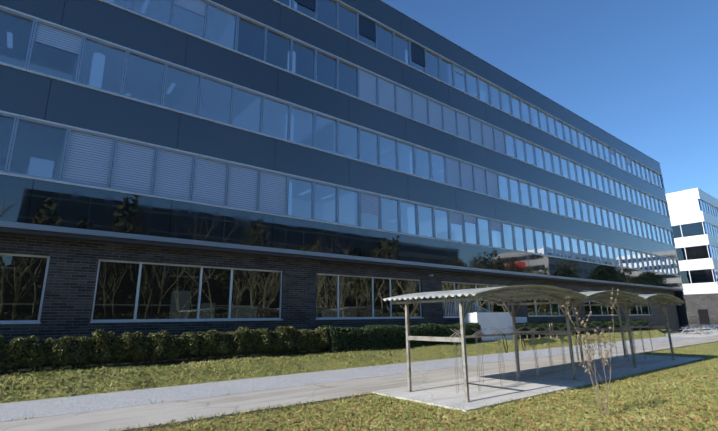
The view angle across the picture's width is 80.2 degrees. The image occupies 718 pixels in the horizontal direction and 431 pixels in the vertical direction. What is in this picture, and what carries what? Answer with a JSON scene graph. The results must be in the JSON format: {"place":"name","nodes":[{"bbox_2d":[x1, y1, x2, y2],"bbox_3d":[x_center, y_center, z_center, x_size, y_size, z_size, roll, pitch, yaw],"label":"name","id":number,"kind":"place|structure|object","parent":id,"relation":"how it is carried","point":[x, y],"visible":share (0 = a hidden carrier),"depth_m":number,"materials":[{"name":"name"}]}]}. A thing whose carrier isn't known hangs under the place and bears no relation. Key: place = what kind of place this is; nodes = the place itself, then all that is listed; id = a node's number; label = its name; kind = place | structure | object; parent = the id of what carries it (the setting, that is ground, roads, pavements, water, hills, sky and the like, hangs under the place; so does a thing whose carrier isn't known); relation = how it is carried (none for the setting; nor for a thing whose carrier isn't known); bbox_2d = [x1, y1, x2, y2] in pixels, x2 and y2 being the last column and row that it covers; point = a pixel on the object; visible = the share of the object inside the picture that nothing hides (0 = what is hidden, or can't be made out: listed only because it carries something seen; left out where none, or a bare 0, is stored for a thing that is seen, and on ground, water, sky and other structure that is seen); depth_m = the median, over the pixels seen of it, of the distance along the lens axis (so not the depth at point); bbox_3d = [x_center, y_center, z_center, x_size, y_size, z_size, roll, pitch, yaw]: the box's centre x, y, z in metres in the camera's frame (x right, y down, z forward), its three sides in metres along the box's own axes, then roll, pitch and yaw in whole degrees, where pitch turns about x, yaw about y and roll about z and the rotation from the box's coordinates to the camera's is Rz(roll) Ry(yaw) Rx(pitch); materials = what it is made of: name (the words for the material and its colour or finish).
{"place":"outdoors","nodes":[
{"label":"outdoors","id":0,"kind":"place"},
{"bbox_2d":[0,329,685,402],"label":"bank grass","id":1,"kind":"structure","parent":0,"point":[414,350],"depth_m":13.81,"materials":[{"name":"green plant"}]},
{"bbox_2d":[0,326,328,372],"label":"hedge","id":2,"kind":"object","parent":1,"relation":"on","point":[98,335],"depth_m":12.95,"materials":[{"name":"green plant"}]},
{"bbox_2d":[0,330,642,374],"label":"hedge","id":3,"kind":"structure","parent":1,"relation":"on","point":[127,364],"depth_m":13.29,"materials":[{"name":"green plant"}]},
{"bbox_2d":[318,322,482,352],"bbox_3d":[2.385,5.580,19.876,9.569,1.100,1.134,10,-17,-37],"label":"hedge","id":4,"kind":"object","parent":1,"relation":"on","point":[426,326],"depth_m":18.47,"materials":[{"name":"green plant"}]},
{"bbox_2d":[464,312,526,341],"bbox_3d":[8.466,6.612,24.966,6.410,1.850,1.160,10,-17,-37],"label":"stair enclosure","id":5,"kind":"object","parent":1,"relation":"on","point":[486,321],"visible":0.35,"depth_m":23.57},
{"bbox_2d":[445,301,490,317],"bbox_3d":[6.586,5.339,24.391,5.018,0.980,0.040,10,-17,-37],"label":"stair railing","id":6,"kind":"object","parent":5,"relation":"on","point":[483,309],"visible":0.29,"depth_m":23.51,"materials":[{"name":"grey metal"}]},
{"bbox_2d":[548,323,559,337],"bbox_3d":[12.100,7.140,26.421,0.600,0.880,0.470,10,-17,-37],"label":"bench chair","id":7,"kind":"object","parent":1,"relation":"on","point":[549,324],"visible":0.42,"depth_m":26.49,"materials":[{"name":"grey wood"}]},
{"bbox_2d":[516,319,650,338],"bbox_3d":[17.293,8.316,31.732,20.587,1.004,1.012,10,-17,-37],"label":"hedge","id":8,"kind":"object","parent":1,"relation":"on","point":[574,323],"depth_m":29.62,"materials":[{"name":"green plant"}]},
{"bbox_2d":[0,0,689,370],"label":"building","id":9,"kind":"structure","parent":0,"point":[140,182],"depth_m":18.72,"materials":[{"name":"blue glass"}]},
{"bbox_2d":[0,335,717,430],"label":"asphalt path","id":10,"kind":"structure","parent":0,"point":[135,416],"depth_m":9.93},
{"bbox_2d":[6,331,717,430],"bbox_3d":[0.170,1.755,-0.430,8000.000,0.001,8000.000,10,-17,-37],"label":"ground","id":11,"kind":"structure","parent":0,"point":[713,346],"depth_m":8.49,"materials":[{"name":"green plant"}]},
{"bbox_2d":[0,336,699,421],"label":"footpath","id":12,"kind":"structure","parent":11,"relation":"on","point":[20,410],"depth_m":11.81,"materials":[{"name":"grey concrete"}]},
{"bbox_2d":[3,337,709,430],"bbox_3d":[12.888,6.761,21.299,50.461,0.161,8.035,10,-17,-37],"label":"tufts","id":13,"kind":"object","parent":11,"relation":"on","point":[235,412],"visible":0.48,"depth_m":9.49,"materials":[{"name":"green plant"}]},
{"bbox_2d":[0,334,717,430],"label":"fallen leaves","id":14,"kind":"object","parent":11,"relation":"on","point":[671,427],"visible":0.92,"depth_m":7.66,"materials":[{"name":"plant"}]},
{"bbox_2d":[121,341,717,430],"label":"soil edge","id":15,"kind":"object","parent":11,"relation":"on","point":[222,416],"visible":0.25,"depth_m":8.58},
{"bbox_2d":[137,342,717,430],"bbox_3d":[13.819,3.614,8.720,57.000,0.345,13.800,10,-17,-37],"label":"lawn","id":16,"kind":"structure","parent":11,"relation":"on","point":[650,379],"depth_m":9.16,"materials":[{"name":"green plant"}]},
{"bbox_2d":[567,289,617,416],"bbox_3d":[4.055,2.387,7.529,0.774,2.170,1.019,10,-17,-37],"label":"young shrub","id":17,"kind":"object","parent":16,"relation":"on","point":[603,364],"visible":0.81,"depth_m":7.28,"materials":[{"name":"grey plant"}]},
{"bbox_2d":[561,289,619,379],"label":"young shrub seed heads","id":18,"kind":"object","parent":17,"relation":"attached to","point":[595,342],"visible":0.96,"depth_m":7.38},
{"bbox_2d":[372,354,703,411],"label":"shelter slab","id":19,"kind":"structure","parent":11,"relation":"on","point":[494,390],"depth_m":11.62,"materials":[{"name":"concrete"}]},
{"bbox_2d":[391,288,681,402],"bbox_3d":[6.901,3.858,14.036,13.140,2.465,2.950,10,-17,-37],"label":"shelter frame","id":20,"kind":"object","parent":19,"relation":"on","point":[513,314],"visible":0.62,"depth_m":12.42,"materials":[{"name":"grey metal"}]},
{"bbox_2d":[383,285,586,301],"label":"shelter roof","id":21,"kind":"structure","parent":20,"relation":"on","point":[454,293],"depth_m":10.96,"materials":[{"name":"grey metal"}]},
{"bbox_2d":[450,322,653,393],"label":"bicycle racks","id":22,"kind":"object","parent":20,"relation":"hanging from","point":[532,332],"visible":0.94,"depth_m":12.41,"materials":[{"name":"grey metal"}]},
{"bbox_2d":[498,290,644,301],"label":"shelter roof","id":23,"kind":"structure","parent":20,"relation":"on","point":[588,294],"depth_m":14.36,"materials":[{"name":"grey metal"}]},
{"bbox_2d":[588,294,684,305],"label":"shelter roof","id":24,"kind":"structure","parent":20,"relation":"on","point":[663,301],"depth_m":17.20,"materials":[{"name":"grey metal"}]},
{"bbox_2d":[381,0,717,198],"label":"sky","id":25,"kind":"structure","parent":0,"point":[644,73],"materials":[{"name":"blue"}]},
{"bbox_2d":[665,188,717,324],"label":"white building","id":26,"kind":"structure","parent":0,"point":[693,213],"depth_m":75.75,"materials":[{"name":"paint"}]},
{"bbox_2d":[665,325,717,336],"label":"paved area","id":27,"kind":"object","parent":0,"point":[691,333],"visible":0.19,"depth_m":42.23,"materials":[{"name":"concrete"}]},
{"bbox_2d":[679,325,708,334],"bbox_3d":[31.125,10.630,39.638,2.200,0.781,1.850,10,-17,-37],"label":"picnic table","id":28,"kind":"object","parent":27,"relation":"on","point":[686,328],"visible":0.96,"depth_m":39.58,"materials":[{"name":"grey wood"}]},
{"bbox_2d":[693,324,717,332],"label":"picnic table","id":29,"kind":"object","parent":27,"relation":"on","point":[706,328],"visible":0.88,"depth_m":42.70,"materials":[{"name":"grey wood"}]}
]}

